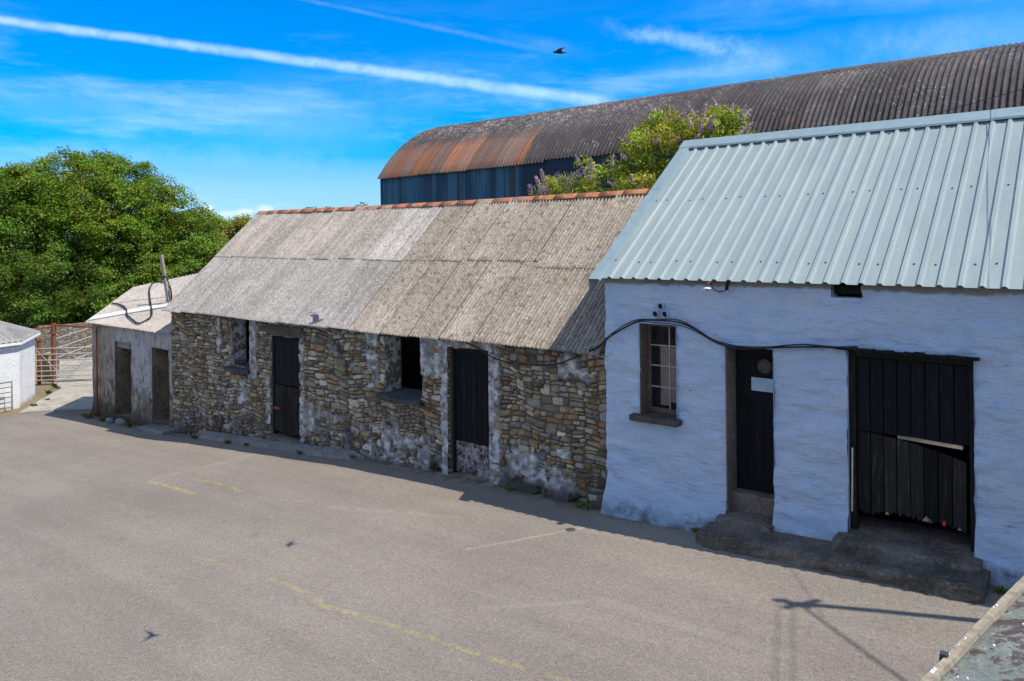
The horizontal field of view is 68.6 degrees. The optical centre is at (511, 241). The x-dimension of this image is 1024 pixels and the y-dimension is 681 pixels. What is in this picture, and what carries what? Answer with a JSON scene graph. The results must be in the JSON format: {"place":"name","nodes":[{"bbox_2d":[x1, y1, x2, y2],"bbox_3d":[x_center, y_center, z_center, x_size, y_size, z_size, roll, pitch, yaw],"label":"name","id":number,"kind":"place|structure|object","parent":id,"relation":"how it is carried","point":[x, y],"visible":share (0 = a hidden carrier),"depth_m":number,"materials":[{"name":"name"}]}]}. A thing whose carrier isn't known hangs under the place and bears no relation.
{"place":"outdoors","nodes":[
{"label":"outdoors","id":0,"kind":"place"},
{"bbox_2d":[18,385,92,413],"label":"path","id":1,"kind":"structure","parent":0,"point":[76,397],"depth_m":21.53,"materials":[{"name":"concrete"}]},
{"bbox_2d":[35,347,91,381],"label":"field gate","id":2,"kind":"structure","parent":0,"point":[86,358],"depth_m":25.03,"materials":[{"name":"metal"}]},
{"bbox_2d":[0,249,128,416],"bbox_3d":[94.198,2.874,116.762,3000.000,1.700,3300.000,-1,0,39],"label":"ground","id":3,"kind":"structure","parent":0,"point":[40,393],"depth_m":23.45,"materials":[{"name":"brown soil"}]},
{"bbox_2d":[0,381,12,409],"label":"steel hurdle","id":4,"kind":"object","parent":3,"relation":"on","point":[11,396],"visible":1,"depth_m":20.80,"materials":[{"name":"grey metal"}]},
{"bbox_2d":[0,321,40,411],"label":"white shed","id":5,"kind":"structure","parent":3,"relation":"on","point":[17,355],"depth_m":21.51,"materials":[{"name":"paint"}]},
{"bbox_2d":[35,339,41,384],"bbox_3d":[-15.844,4.051,25.144,0.160,1.530,0.160,-1,0,39],"label":"gate post","id":6,"kind":"object","parent":3,"relation":"on","point":[39,358],"visible":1,"depth_m":25.09,"materials":[{"name":"metal"}]},
{"bbox_2d":[0,160,85,319],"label":"broadleaf tree","id":7,"kind":"object","parent":3,"relation":"on","point":[19,235],"visible":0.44,"depth_m":32.66,"materials":[{"name":"green plant"}]},
{"bbox_2d":[36,352,51,381],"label":"ochre wall","id":8,"kind":"structure","parent":3,"relation":"on","point":[46,357],"depth_m":25.86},
{"bbox_2d":[35,334,58,369],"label":"brick wall","id":9,"kind":"structure","parent":3,"relation":"on","point":[46,341],"depth_m":27.29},
{"bbox_2d":[49,323,57,381],"bbox_3d":[-15.676,3.809,25.674,0.190,2.010,0.190,-1,0,39],"label":"gate post","id":10,"kind":"object","parent":3,"relation":"on","point":[53,332],"visible":0.88,"depth_m":25.61,"materials":[{"name":"metal"}]},
{"bbox_2d":[33,325,51,329],"bbox_3d":[-16.149,2.979,25.059,0.070,0.210,1.507,-1,0,37],"label":"rusty rail","id":11,"kind":"object","parent":10,"relation":"attached to","point":[44,327],"visible":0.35,"depth_m":25.38,"materials":[{"name":"metal"}]},
{"bbox_2d":[55,324,91,327],"bbox_3d":[-14.842,2.896,25.566,1.694,0.150,0.070,-1,0,8],"label":"rusty rail","id":12,"kind":"object","parent":10,"relation":"attached to","point":[66,325],"visible":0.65,"depth_m":25.55,"materials":[{"name":"metal"}]},
{"bbox_2d":[56,328,91,374],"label":"field gate","id":13,"kind":"structure","parent":10,"relation":"attached to","point":[72,351],"depth_m":26.76,"materials":[{"name":"metal"}]},
{"bbox_2d":[0,239,115,328],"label":"understorey tree","id":14,"kind":"object","parent":3,"relation":"on","point":[38,301],"visible":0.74,"depth_m":31.04,"materials":[{"name":"green plant"}]},
{"bbox_2d":[37,322,91,358],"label":"rubble wall","id":15,"kind":"structure","parent":3,"relation":"on","point":[63,331],"depth_m":30.28,"materials":[{"name":"grey stone"}]},
{"bbox_2d":[0,145,200,311],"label":"broadleaf tree","id":16,"kind":"object","parent":3,"relation":"on","point":[95,217],"visible":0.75,"depth_m":34.00,"materials":[{"name":"green plant"}]},
{"bbox_2d":[70,241,192,321],"bbox_3d":[-17.400,2.417,33.717,5.179,4.856,5.312,-1,0,16],"label":"understorey tree","id":17,"kind":"object","parent":3,"relation":"on","point":[121,286],"visible":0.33,"depth_m":33.06,"materials":[{"name":"green plant"}]},
{"bbox_2d":[86,273,196,426],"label":"rendered shed","id":18,"kind":"structure","parent":3,"relation":"on","point":[131,370],"depth_m":18.41,"materials":[{"name":"concrete"}]},
{"bbox_2d":[112,275,171,323],"bbox_3d":[-9.384,1.415,19.471,1.341,1.088,3.686,-1,0,-38],"label":"cable","id":19,"kind":"object","parent":18,"relation":"on","point":[169,286],"visible":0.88,"depth_m":18.76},
{"bbox_2d":[159,255,170,302],"bbox_3d":[-8.763,0.977,19.005,0.554,1.263,0.058,-1,0,39],"label":"wooden post","id":20,"kind":"object","parent":18,"relation":"on","point":[167,293],"visible":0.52,"depth_m":18.99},
{"bbox_2d":[118,201,230,281],"bbox_3d":[-16.855,1.380,37.873,5.813,6.918,6.382,-1,0,-31],"label":"broadleaf tree","id":21,"kind":"object","parent":3,"relation":"on","point":[209,225],"visible":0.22,"depth_m":36.80,"materials":[{"name":"green plant"}]},
{"bbox_2d":[150,233,226,280],"bbox_3d":[-15.026,2.202,35.833,4.537,5.235,5.006,-1,0,39],"label":"broadleaf tree","id":22,"kind":"object","parent":3,"relation":"on","point":[204,248],"visible":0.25,"depth_m":35.02,"materials":[{"name":"green plant"}]},
{"bbox_2d":[189,212,253,265],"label":"broadleaf tree","id":23,"kind":"object","parent":3,"relation":"on","point":[234,227],"visible":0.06,"depth_m":46.46,"materials":[{"name":"green plant"}]},
{"bbox_2d":[161,188,650,509],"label":"stone barn","id":24,"kind":"structure","parent":3,"relation":"on","point":[380,362],"depth_m":12.45,"materials":[{"name":"stone"}]},
{"bbox_2d":[223,317,249,373],"bbox_3d":[-5.342,2.005,14.960,0.870,1.298,0.503,-1,0,39],"label":"window","id":25,"kind":"structure","parent":24,"relation":"in","point":[237,327],"depth_m":15.16,"materials":[{"name":"stone"}]},
{"bbox_2d":[266,324,303,444],"bbox_3d":[-4.120,2.663,14.009,1.128,2.215,0.409,-1,0,39],"label":"stable door","id":26,"kind":"structure","parent":24,"relation":"in","point":[285,350],"depth_m":13.97,"materials":[{"name":"wood"}]},
{"bbox_2d":[304,311,323,325],"bbox_3d":[-1.603,0.622,6.024,0.176,0.088,0.253,-19,5,-16],"label":"swallow","id":27,"kind":"object","parent":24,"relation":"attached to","point":[315,317],"visible":1,"depth_m":6.01,"materials":[{"name":"white"}]},
{"bbox_2d":[376,334,422,405],"bbox_3d":[-1.699,1.967,12.022,1.010,1.298,0.503,-1,0,39],"label":"window","id":28,"kind":"structure","parent":24,"relation":"in","point":[394,392],"depth_m":12.23,"materials":[{"name":"stone"}]},
{"bbox_2d":[452,348,488,478],"bbox_3d":[-0.558,2.546,11.127,0.800,1.920,0.090,-1,0,39],"label":"plank door","id":29,"kind":"structure","parent":24,"relation":"in","point":[469,366],"depth_m":11.17,"materials":[{"name":"paint"}]},
{"bbox_2d":[580,335,611,357],"bbox_3d":[1.045,1.314,9.497,0.525,0.300,0.032,-1,0,39],"label":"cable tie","id":30,"kind":"object","parent":24,"relation":"attached to","point":[594,344],"visible":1,"depth_m":9.47,"materials":[{"name":"grey plastic"}]},
{"bbox_2d":[533,97,755,194],"bbox_3d":[2.794,0.120,15.235,4.518,5.926,3.832,-1,0,-5],"label":"buddleia bush","id":31,"kind":"object","parent":3,"relation":"on","point":[652,136],"visible":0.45,"depth_m":14.83,"materials":[{"name":"green plant"}]},
{"bbox_2d":[527,183,549,195],"bbox_3d":[0.523,-0.646,15.237,0.520,1.044,0.416,-1,0,39],"label":"buddleia sprig","id":32,"kind":"object","parent":31,"relation":"attached to","point":[546,189],"visible":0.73,"depth_m":15.18,"materials":[{"name":"purple plant"}]},
{"bbox_2d":[555,166,587,193],"bbox_3d":[1.181,-0.896,14.977,0.374,1.171,0.820,-1,0,-44],"label":"buddleia sprig","id":33,"kind":"object","parent":31,"relation":"attached to","point":[578,174],"visible":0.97,"depth_m":14.91,"materials":[{"name":"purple plant"}]},
{"bbox_2d":[377,42,1023,204],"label":"dutch barn","id":34,"kind":"structure","parent":3,"relation":"on","point":[507,157],"depth_m":21.25,"materials":[{"name":"metal"}]},
{"bbox_2d":[927,89,1022,115],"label":"overhead wire","id":35,"kind":"object","parent":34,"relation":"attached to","point":[978,101],"visible":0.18,"depth_m":9.57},
{"bbox_2d":[588,106,1023,588],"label":"whitewashed outbuilding","id":36,"kind":"structure","parent":3,"relation":"on","point":[893,250],"depth_m":8.27,"materials":[{"name":"white paint"}]},
{"bbox_2d":[629,323,681,426],"bbox_3d":[1.774,1.594,9.081,0.657,1.185,0.356,-1,0,39],"label":"window","id":37,"kind":"structure","parent":36,"relation":"in","point":[651,414],"depth_m":9.19,"materials":[{"name":"stone"}]},
{"bbox_2d":[460,318,857,365],"bbox_3d":[1.326,1.302,9.306,5.562,0.770,0.071,-1,0,39],"label":"cable","id":38,"kind":"object","parent":36,"relation":"attached to","point":[716,341],"visible":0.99,"depth_m":8.72,"materials":[{"name":"black rubber"}]},
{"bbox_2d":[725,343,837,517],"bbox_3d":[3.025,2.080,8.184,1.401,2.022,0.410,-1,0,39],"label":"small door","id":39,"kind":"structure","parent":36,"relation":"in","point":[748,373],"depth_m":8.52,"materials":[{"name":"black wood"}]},
{"bbox_2d":[835,347,979,551],"bbox_3d":[3.892,2.051,7.393,1.268,1.961,0.291,-1,0,39],"label":"broken door","id":40,"kind":"structure","parent":36,"relation":"in","point":[876,477],"depth_m":7.39,"materials":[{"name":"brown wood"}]},
{"bbox_2d":[54,357,92,388],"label":"path","id":41,"kind":"structure","parent":0,"point":[72,383],"depth_m":26.25,"materials":[{"name":"concrete"}]},
{"bbox_2d":[0,409,1003,680],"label":"yard","id":42,"kind":"structure","parent":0,"point":[130,553],"depth_m":7.41,"materials":[{"name":"grey asphalt"}]},
{"bbox_2d":[81,412,93,418],"bbox_3d":[-10.588,4.366,18.799,0.465,0.149,0.235,-1,0,39],"label":"weed","id":43,"kind":"object","parent":42,"relation":"on","point":[87,415],"visible":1,"depth_m":18.78,"materials":[{"name":"green plant"}]},
{"bbox_2d":[106,417,113,422],"bbox_3d":[-9.711,4.335,18.145,0.297,0.164,0.160,-1,0,39],"label":"loose stone","id":44,"kind":"object","parent":42,"relation":"on","point":[109,419],"visible":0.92,"depth_m":18.07,"materials":[{"name":"stone"}]},
{"bbox_2d":[115,418,126,424],"bbox_3d":[-9.265,4.303,17.811,0.421,0.223,0.226,-1,0,39],"label":"loose stone","id":45,"kind":"object","parent":42,"relation":"on","point":[119,421],"visible":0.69,"depth_m":17.73,"materials":[{"name":"stone"}]},
{"bbox_2d":[123,422,133,427],"bbox_3d":[-8.884,4.248,17.410,0.345,0.124,0.189,-1,0,39],"label":"weed","id":46,"kind":"object","parent":42,"relation":"on","point":[128,424],"visible":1,"depth_m":17.38,"materials":[{"name":"green plant"}]},
{"bbox_2d":[137,423,173,434],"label":"stone slab","id":47,"kind":"structure","parent":42,"relation":"on","point":[153,429],"depth_m":16.56,"materials":[{"name":"stone"}]},
{"bbox_2d":[193,430,364,459],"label":"kerb","id":48,"kind":"structure","parent":42,"relation":"on","point":[329,452],"depth_m":13.64,"materials":[{"name":"concrete"}]},
{"bbox_2d":[502,485,513,490],"bbox_3d":[-0.053,3.424,10.400,0.126,0.070,0.155,-1,0,-22],"label":"weed","id":49,"kind":"object","parent":42,"relation":"on","point":[508,487],"visible":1,"depth_m":10.40,"materials":[{"name":"green plant"}]},
{"bbox_2d":[573,502,592,509],"bbox_3d":[0.912,3.375,9.579,0.280,0.081,0.117,-1,0,39],"label":"weed","id":50,"kind":"object","parent":42,"relation":"on","point":[584,506],"visible":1,"depth_m":9.56,"materials":[{"name":"green plant"}]},
{"bbox_2d":[689,527,699,531],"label":"weed","id":51,"kind":"object","parent":42,"relation":"on","point":[694,529],"visible":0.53,"depth_m":8.56,"materials":[{"name":"green plant"}]},
{"bbox_2d":[715,509,773,532],"bbox_3d":[2.599,3.207,8.297,0.632,0.322,0.422,-1,0,39],"label":"concrete step","id":52,"kind":"object","parent":42,"relation":"on","point":[736,519],"visible":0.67,"depth_m":8.22,"materials":[{"name":"grey concrete"}]},
{"bbox_2d":[695,522,990,603],"bbox_3d":[3.164,3.181,7.500,2.724,0.375,0.553,-1,0,41],"label":"concrete step","id":53,"kind":"object","parent":42,"relation":"on","point":[803,551],"visible":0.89,"depth_m":7.24,"materials":[{"name":"grey concrete"}]},
{"bbox_2d":[832,515,982,575],"bbox_3d":[3.920,3.091,7.383,1.277,0.367,0.865,-1,0,39],"label":"concrete step","id":54,"kind":"object","parent":42,"relation":"on","point":[901,542],"visible":0.66,"depth_m":7.28,"materials":[{"name":"grey concrete"}]},
{"bbox_2d":[920,576,1023,680],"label":"flat roofed shed","id":55,"kind":"structure","parent":42,"relation":"on","point":[989,646],"depth_m":2.36,"materials":[{"name":"grey paint"}]},
{"bbox_2d":[992,586,1008,594],"bbox_3d":[4.330,3.077,6.608,0.172,0.078,0.104,-1,0,39],"label":"weed","id":56,"kind":"object","parent":42,"relation":"on","point":[1001,590],"visible":0.52,"depth_m":6.62,"materials":[{"name":"green plant"}]},
{"bbox_2d":[0,0,1023,247],"label":"sky","id":57,"kind":"structure","parent":0,"point":[254,106],"materials":[{"name":"blue"}]},
{"bbox_2d":[553,47,565,53],"bbox_3d":[0.513,-1.900,7.550,0.159,0.035,0.185,-1,0,34],"label":"swallow","id":58,"kind":"object","parent":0,"point":[559,51],"visible":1,"depth_m":7.53,"materials":[{"name":"black"}]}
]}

